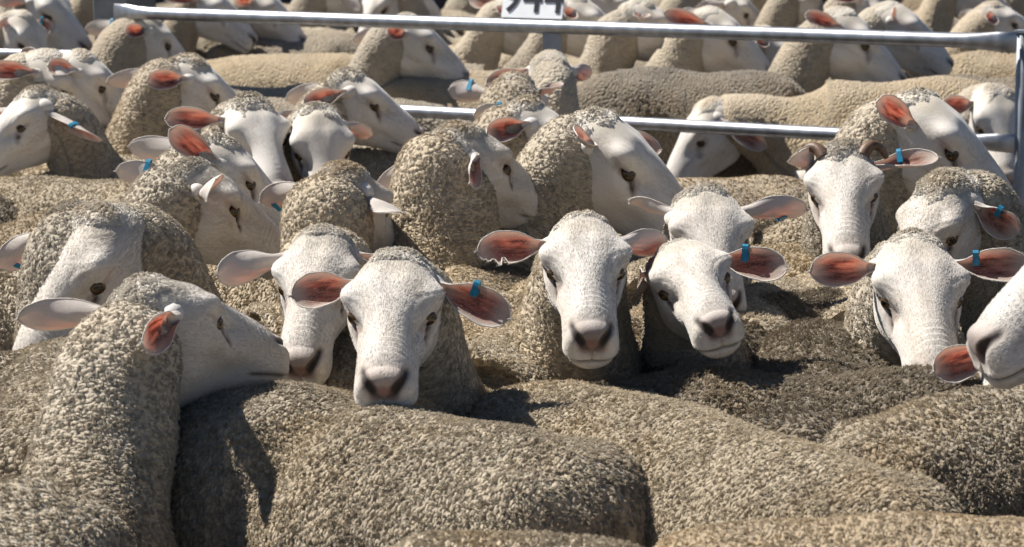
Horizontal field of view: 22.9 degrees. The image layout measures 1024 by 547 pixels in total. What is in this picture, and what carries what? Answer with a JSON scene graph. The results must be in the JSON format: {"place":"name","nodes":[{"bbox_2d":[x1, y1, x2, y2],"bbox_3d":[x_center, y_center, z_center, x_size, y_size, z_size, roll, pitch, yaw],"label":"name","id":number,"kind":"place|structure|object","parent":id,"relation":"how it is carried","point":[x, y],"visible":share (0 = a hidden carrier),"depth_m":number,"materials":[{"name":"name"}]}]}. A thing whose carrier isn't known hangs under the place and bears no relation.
{"place":"outdoors","nodes":[
{"label":"outdoors","id":0,"kind":"place"},
{"bbox_2d":[156,0,447,9],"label":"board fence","id":1,"kind":"object","parent":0,"point":[440,4],"depth_m":15.13,"materials":[{"name":"metal"}]},
{"label":"ground","id":2,"kind":"structure","parent":0,"visible":0},
{"bbox_2d":[0,349,21,369],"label":"sheep","id":3,"kind":"object","parent":2,"relation":"on","point":[6,357],"depth_m":4.55},
{"bbox_2d":[0,210,45,246],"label":"sheep","id":4,"kind":"object","parent":2,"relation":"on","point":[16,227],"visible":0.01,"depth_m":6.13},
{"bbox_2d":[0,9,52,59],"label":"sheep","id":5,"kind":"object","parent":2,"relation":"on","point":[21,28],"visible":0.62,"depth_m":9.55},
{"bbox_2d":[0,197,87,478],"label":"sheep","id":6,"kind":"object","parent":2,"relation":"on","point":[34,255],"visible":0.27,"depth_m":4.55},
{"bbox_2d":[0,49,89,57],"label":"steel fence","id":7,"kind":"object","parent":2,"relation":"on","point":[5,53],"visible":0.05,"depth_m":9.41,"materials":[{"name":"silver metal"}]},
{"bbox_2d":[0,0,92,50],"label":"sheep","id":8,"kind":"object","parent":2,"relation":"on","point":[67,32],"visible":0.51,"depth_m":10.49},
{"bbox_2d":[0,179,106,223],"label":"sheep","id":9,"kind":"object","parent":2,"relation":"on","point":[7,208],"visible":0.02,"depth_m":6.75},
{"bbox_2d":[0,47,110,130],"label":"sheep","id":10,"kind":"object","parent":2,"relation":"on","point":[23,68],"visible":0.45,"depth_m":7.56},
{"bbox_2d":[0,84,153,179],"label":"sheep","id":11,"kind":"object","parent":2,"relation":"on","point":[60,133],"visible":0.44,"depth_m":7.10},
{"bbox_2d":[34,48,124,117],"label":"sheep","id":12,"kind":"object","parent":2,"relation":"on","point":[90,72],"visible":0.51,"depth_m":7.60},
{"bbox_2d":[69,0,93,34],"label":"sheep","id":13,"kind":"object","parent":2,"relation":"on","point":[83,11],"visible":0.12,"depth_m":12.28},
{"bbox_2d":[9,52,235,176],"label":"sheep","id":14,"kind":"object","parent":2,"relation":"on","point":[156,91],"visible":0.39,"depth_m":7.38},
{"bbox_2d":[93,0,155,40],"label":"fence post","id":15,"kind":"object","parent":2,"relation":"on","point":[103,9],"depth_m":9.19,"materials":[{"name":"metal"}]},
{"bbox_2d":[85,18,184,73],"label":"sheep","id":16,"kind":"object","parent":2,"relation":"on","point":[119,45],"visible":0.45,"depth_m":8.99},
{"bbox_2d":[0,125,280,247],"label":"sheep","id":17,"kind":"object","parent":2,"relation":"on","point":[231,158],"visible":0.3,"depth_m":5.74},
{"bbox_2d":[0,155,281,351],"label":"sheep","id":18,"kind":"object","parent":2,"relation":"on","point":[216,214],"visible":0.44,"depth_m":5.34},
{"bbox_2d":[0,271,289,546],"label":"sheep","id":19,"kind":"object","parent":2,"relation":"on","point":[141,360],"visible":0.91,"depth_m":3.96},
{"bbox_2d":[0,90,293,218],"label":"sheep","id":20,"kind":"object","parent":2,"relation":"on","point":[256,125],"visible":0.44,"depth_m":6.46},
{"bbox_2d":[156,2,173,6],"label":"sheep","id":21,"kind":"object","parent":2,"relation":"on","point":[162,4],"depth_m":13.10},
{"bbox_2d":[160,4,174,7],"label":"sheep","id":22,"kind":"object","parent":2,"relation":"on","point":[169,6],"depth_m":12.88},
{"bbox_2d":[88,0,257,53],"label":"sheep","id":23,"kind":"object","parent":2,"relation":"on","point":[241,37],"visible":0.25,"depth_m":11.08},
{"bbox_2d":[88,0,306,56],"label":"sheep","id":24,"kind":"object","parent":2,"relation":"on","point":[290,33],"visible":0.13,"depth_m":11.23},
{"bbox_2d":[20,66,424,177],"bbox_3d":[-0.872,-0.116,7.291,1.252,0.944,0.402,-1,10,0],"label":"sheep","id":25,"kind":"object","parent":2,"relation":"on","point":[352,94],"visible":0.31,"depth_m":7.18},
{"bbox_2d":[12,199,523,350],"bbox_3d":[-0.391,0.292,5.039,1.194,0.933,0.418,-3,11,-13],"label":"sheep","id":26,"kind":"object","parent":2,"relation":"on","point":[109,248],"visible":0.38,"depth_m":4.79},
{"bbox_2d":[206,52,353,87],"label":"sheep","id":27,"kind":"object","parent":2,"relation":"on","point":[271,70],"visible":0.15,"depth_m":9.70},
{"bbox_2d":[204,32,358,59],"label":"sheep","id":28,"kind":"object","parent":2,"relation":"on","point":[336,42],"visible":0.12,"depth_m":11.18},
{"bbox_2d":[214,222,436,384],"bbox_3d":[-0.338,0.286,5.134,0.413,0.909,1.262,-1,10,0],"label":"sheep","id":29,"kind":"object","parent":2,"relation":"on","point":[308,336],"visible":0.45,"depth_m":4.58},
{"bbox_2d":[287,0,363,27],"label":"sheep","id":30,"kind":"object","parent":2,"relation":"on","point":[340,6],"visible":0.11,"depth_m":11.60},
{"bbox_2d":[284,100,372,182],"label":"sheep","id":31,"kind":"object","parent":2,"relation":"on","point":[319,134],"visible":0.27,"depth_m":6.43},
{"bbox_2d":[259,159,404,391],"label":"sheep","id":32,"kind":"object","parent":2,"relation":"on","point":[355,197],"visible":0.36,"depth_m":5.20},
{"bbox_2d":[229,12,468,98],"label":"sheep","id":33,"kind":"object","parent":2,"relation":"on","point":[382,57],"visible":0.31,"depth_m":9.00},
{"bbox_2d":[267,97,472,131],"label":"sheep","id":34,"kind":"object","parent":2,"relation":"on","point":[425,124],"visible":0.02,"depth_m":8.70},
{"bbox_2d":[301,0,441,36],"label":"sheep","id":35,"kind":"object","parent":2,"relation":"on","point":[433,8],"visible":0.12,"depth_m":11.57},
{"bbox_2d":[349,147,396,180],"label":"sheep","id":36,"kind":"object","parent":2,"relation":"on","point":[377,163],"visible":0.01,"depth_m":7.23},
{"bbox_2d":[351,132,428,147],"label":"sheep","id":37,"kind":"object","parent":2,"relation":"on","point":[355,146],"depth_m":7.64},
{"bbox_2d":[325,0,479,26],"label":"sheep","id":38,"kind":"object","parent":2,"relation":"on","point":[463,5],"visible":0.06,"depth_m":12.58},
{"bbox_2d":[170,379,648,546],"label":"sheep","id":39,"kind":"object","parent":2,"relation":"on","point":[285,463],"visible":0.87,"depth_m":3.86},
{"bbox_2d":[358,0,465,44],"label":"sheep","id":40,"kind":"object","parent":2,"relation":"on","point":[396,7],"visible":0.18,"depth_m":11.39},
{"bbox_2d":[206,105,682,312],"bbox_3d":[-0.215,0.125,5.741,1.289,1.005,0.433,0,10,5],"label":"sheep","id":41,"kind":"object","parent":2,"relation":"on","point":[607,163],"visible":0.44,"depth_m":5.58},
{"bbox_2d":[440,30,461,38],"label":"sheep","id":42,"kind":"object","parent":2,"relation":"on","point":[453,34],"visible":0.01,"depth_m":11.62},
{"bbox_2d":[377,118,537,339],"bbox_3d":[-0.077,0.228,5.193,0.419,0.995,1.071,-1,10,-4],"label":"sheep","id":43,"kind":"object","parent":2,"relation":"on","point":[459,188],"visible":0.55,"depth_m":5.38},
{"bbox_2d":[441,10,475,16],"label":"sheep","id":44,"kind":"object","parent":2,"relation":"on","point":[452,13],"visible":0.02,"depth_m":12.38},
{"bbox_2d":[288,246,642,418],"bbox_3d":[-0.045,0.355,4.639,0.412,0.943,1.235,3,11,22],"label":"sheep","id":45,"kind":"object","parent":2,"relation":"on","point":[405,307],"visible":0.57,"depth_m":4.16},
{"bbox_2d":[381,70,586,121],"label":"sheep","id":46,"kind":"object","parent":2,"relation":"on","point":[430,90],"visible":0.03,"depth_m":8.99},
{"bbox_2d":[453,0,529,70],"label":"sheep","id":47,"kind":"object","parent":2,"relation":"on","point":[486,49],"visible":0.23,"depth_m":9.91},
{"bbox_2d":[477,262,530,289],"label":"sheep","id":48,"kind":"object","parent":2,"relation":"on","point":[515,274],"visible":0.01,"depth_m":5.36},
{"bbox_2d":[448,70,563,120],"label":"sheep","id":49,"kind":"object","parent":2,"relation":"on","point":[510,85],"visible":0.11,"depth_m":6.97},
{"bbox_2d":[472,94,558,159],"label":"sheep","id":50,"kind":"object","parent":2,"relation":"on","point":[514,125],"visible":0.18,"depth_m":6.26},
{"bbox_2d":[389,528,642,546],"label":"sheep","id":51,"kind":"object","parent":2,"relation":"on","point":[436,537],"visible":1,"depth_m":3.35},
{"bbox_2d":[463,0,605,70],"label":"sheep","id":52,"kind":"object","parent":2,"relation":"on","point":[531,47],"visible":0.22,"depth_m":9.63},
{"bbox_2d":[485,49,591,114],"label":"sheep","id":53,"kind":"object","parent":2,"relation":"on","point":[545,67],"visible":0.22,"depth_m":7.53},
{"bbox_2d":[448,0,628,53],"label":"sheep","id":54,"kind":"object","parent":2,"relation":"on","point":[606,6],"visible":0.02,"depth_m":10.50},
{"bbox_2d":[473,209,666,382],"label":"sheep","id":55,"kind":"object","parent":2,"relation":"on","point":[574,322],"visible":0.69,"depth_m":4.40},
{"bbox_2d":[494,0,672,74],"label":"sheep","id":56,"kind":"object","parent":2,"relation":"on","point":[601,54],"visible":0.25,"depth_m":9.39},
{"bbox_2d":[498,0,759,68],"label":"sheep","id":57,"kind":"object","parent":2,"relation":"on","point":[744,12],"visible":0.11,"depth_m":10.40},
{"bbox_2d":[587,5,770,79],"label":"sheep","id":58,"kind":"object","parent":2,"relation":"on","point":[707,55],"visible":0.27,"depth_m":9.22},
{"bbox_2d":[658,0,701,11],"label":"sheep","id":59,"kind":"object","parent":2,"relation":"on","point":[665,5],"visible":0.03,"depth_m":11.73},
{"bbox_2d":[577,66,806,177],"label":"sheep","id":60,"kind":"object","parent":2,"relation":"on","point":[661,92],"visible":0.22,"depth_m":8.49},
{"bbox_2d":[566,0,825,67],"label":"sheep","id":61,"kind":"object","parent":2,"relation":"on","point":[782,13],"visible":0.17,"depth_m":10.20},
{"bbox_2d":[638,25,783,67],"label":"sheep","id":62,"kind":"object","parent":2,"relation":"on","point":[770,49],"visible":0.11,"depth_m":9.39},
{"bbox_2d":[618,181,809,323],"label":"sheep","id":63,"kind":"object","parent":2,"relation":"on","point":[712,214],"visible":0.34,"depth_m":4.94},
{"bbox_2d":[467,378,966,546],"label":"sheep","id":64,"kind":"object","parent":2,"relation":"on","point":[703,465],"visible":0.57,"depth_m":3.82},
{"bbox_2d":[631,237,809,370],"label":"sheep","id":65,"kind":"object","parent":2,"relation":"on","point":[692,315],"visible":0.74,"depth_m":4.46},
{"bbox_2d":[676,174,804,232],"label":"sheep","id":66,"kind":"object","parent":2,"relation":"on","point":[745,190],"visible":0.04,"depth_m":6.64},
{"bbox_2d":[638,286,844,374],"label":"sheep","id":67,"kind":"object","parent":2,"relation":"on","point":[810,304],"visible":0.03,"depth_m":4.96},
{"bbox_2d":[749,0,799,27],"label":"sheep","id":68,"kind":"object","parent":2,"relation":"on","point":[759,5],"depth_m":10.85},
{"bbox_2d":[592,362,981,418],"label":"sheep","id":69,"kind":"object","parent":2,"relation":"on","point":[732,391],"visible":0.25,"depth_m":4.29},
{"bbox_2d":[751,242,871,276],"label":"sheep","id":70,"kind":"object","parent":2,"relation":"on","point":[797,259],"visible":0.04,"depth_m":5.59},
{"bbox_2d":[735,317,890,443],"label":"sheep","id":71,"kind":"object","parent":2,"relation":"on","point":[812,346],"visible":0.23,"depth_m":4.49},
{"bbox_2d":[617,86,1020,245],"bbox_3d":[0.510,0.073,5.915,1.320,1.025,0.418,0,10,5],"label":"sheep","id":72,"kind":"object","parent":2,"relation":"on","point":[919,117],"visible":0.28,"depth_m":5.73},
{"bbox_2d":[768,5,906,92],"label":"sheep","id":73,"kind":"object","parent":2,"relation":"on","point":[809,67],"visible":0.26,"depth_m":8.92},
{"bbox_2d":[653,510,1023,546],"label":"sheep","id":74,"kind":"object","parent":2,"relation":"on","point":[914,528],"visible":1,"depth_m":3.42},
{"bbox_2d":[667,75,1014,179],"bbox_3d":[1.124,-0.267,8.444,1.260,0.774,0.414,-1,10,0],"label":"sheep","id":75,"kind":"object","parent":2,"relation":"on","point":[833,103],"visible":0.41,"depth_m":8.30},
{"bbox_2d":[820,0,882,14],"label":"sheep","id":76,"kind":"object","parent":2,"relation":"on","point":[858,6],"visible":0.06,"depth_m":10.13},
{"bbox_2d":[787,137,940,258],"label":"sheep","id":77,"kind":"object","parent":2,"relation":"on","point":[843,179],"visible":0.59,"depth_m":5.42},
{"bbox_2d":[828,0,953,79],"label":"sheep","id":78,"kind":"object","parent":2,"relation":"on","point":[891,15],"visible":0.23,"depth_m":9.53},
{"bbox_2d":[882,0,922,10],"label":"sheep","id":79,"kind":"object","parent":2,"relation":"on","point":[913,5],"visible":0.03,"depth_m":13.80},
{"bbox_2d":[792,226,1023,366],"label":"sheep","id":80,"kind":"object","parent":2,"relation":"on","point":[899,302],"visible":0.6,"depth_m":4.49},
{"bbox_2d":[822,384,1023,516],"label":"sheep","id":81,"kind":"object","parent":2,"relation":"on","point":[965,444],"visible":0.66,"depth_m":4.03},
{"bbox_2d":[951,17,959,29],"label":"sheep","id":82,"kind":"object","parent":2,"relation":"on","point":[955,21],"visible":0.02,"depth_m":11.70},
{"bbox_2d":[895,166,1023,341],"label":"sheep","id":83,"kind":"object","parent":2,"relation":"on","point":[960,213],"visible":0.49,"depth_m":5.03},
{"bbox_2d":[930,342,990,384],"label":"sheep","id":84,"kind":"object","parent":2,"relation":"on","point":[953,364],"visible":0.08,"depth_m":4.27},
{"bbox_2d":[902,0,1023,78],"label":"sheep","id":85,"kind":"object","parent":2,"relation":"on","point":[992,16],"visible":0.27,"depth_m":10.00},
{"bbox_2d":[916,0,1011,31],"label":"sheep","id":86,"kind":"object","parent":2,"relation":"on","point":[936,15],"visible":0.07,"depth_m":10.62},
{"bbox_2d":[916,74,1015,89],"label":"sheep","id":87,"kind":"object","parent":2,"relation":"on","point":[1009,81],"visible":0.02,"depth_m":8.49},
{"bbox_2d":[943,82,1014,187],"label":"sheep","id":88,"kind":"object","parent":2,"relation":"on","point":[986,108],"visible":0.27,"depth_m":7.96},
{"bbox_2d":[950,49,1015,78],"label":"sheep","id":89,"kind":"object","parent":2,"relation":"on","point":[986,63],"visible":0.1,"depth_m":9.89},
{"bbox_2d":[966,265,1023,389],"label":"sheep","id":90,"kind":"object","parent":2,"relation":"on","point":[995,340],"visible":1,"depth_m":3.70},
{"bbox_2d":[1005,0,1023,16],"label":"sheep","id":91,"kind":"object","parent":2,"relation":"on","point":[1017,6],"visible":0.05,"depth_m":10.80},
{"bbox_2d":[1013,29,1023,206],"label":"fence post","id":92,"kind":"object","parent":2,"relation":"on","point":[1018,178],"visible":0.51,"depth_m":7.47,"materials":[{"name":"metal"}]},
{"bbox_2d":[114,4,1016,152],"bbox_3d":[0.035,-0.378,8.313,3.333,0.930,0.045,5,12,29],"label":"steel fence","id":93,"kind":"object","parent":92,"relation":"attached to","point":[552,31],"visible":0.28,"depth_m":8.01,"materials":[{"name":"silver metal"}]},
{"bbox_2d":[501,0,564,19],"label":"number sign","id":94,"kind":"object","parent":93,"relation":"attached to","point":[536,9],"visible":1,"depth_m":8.20,"materials":[{"name":"metal"}]}
]}

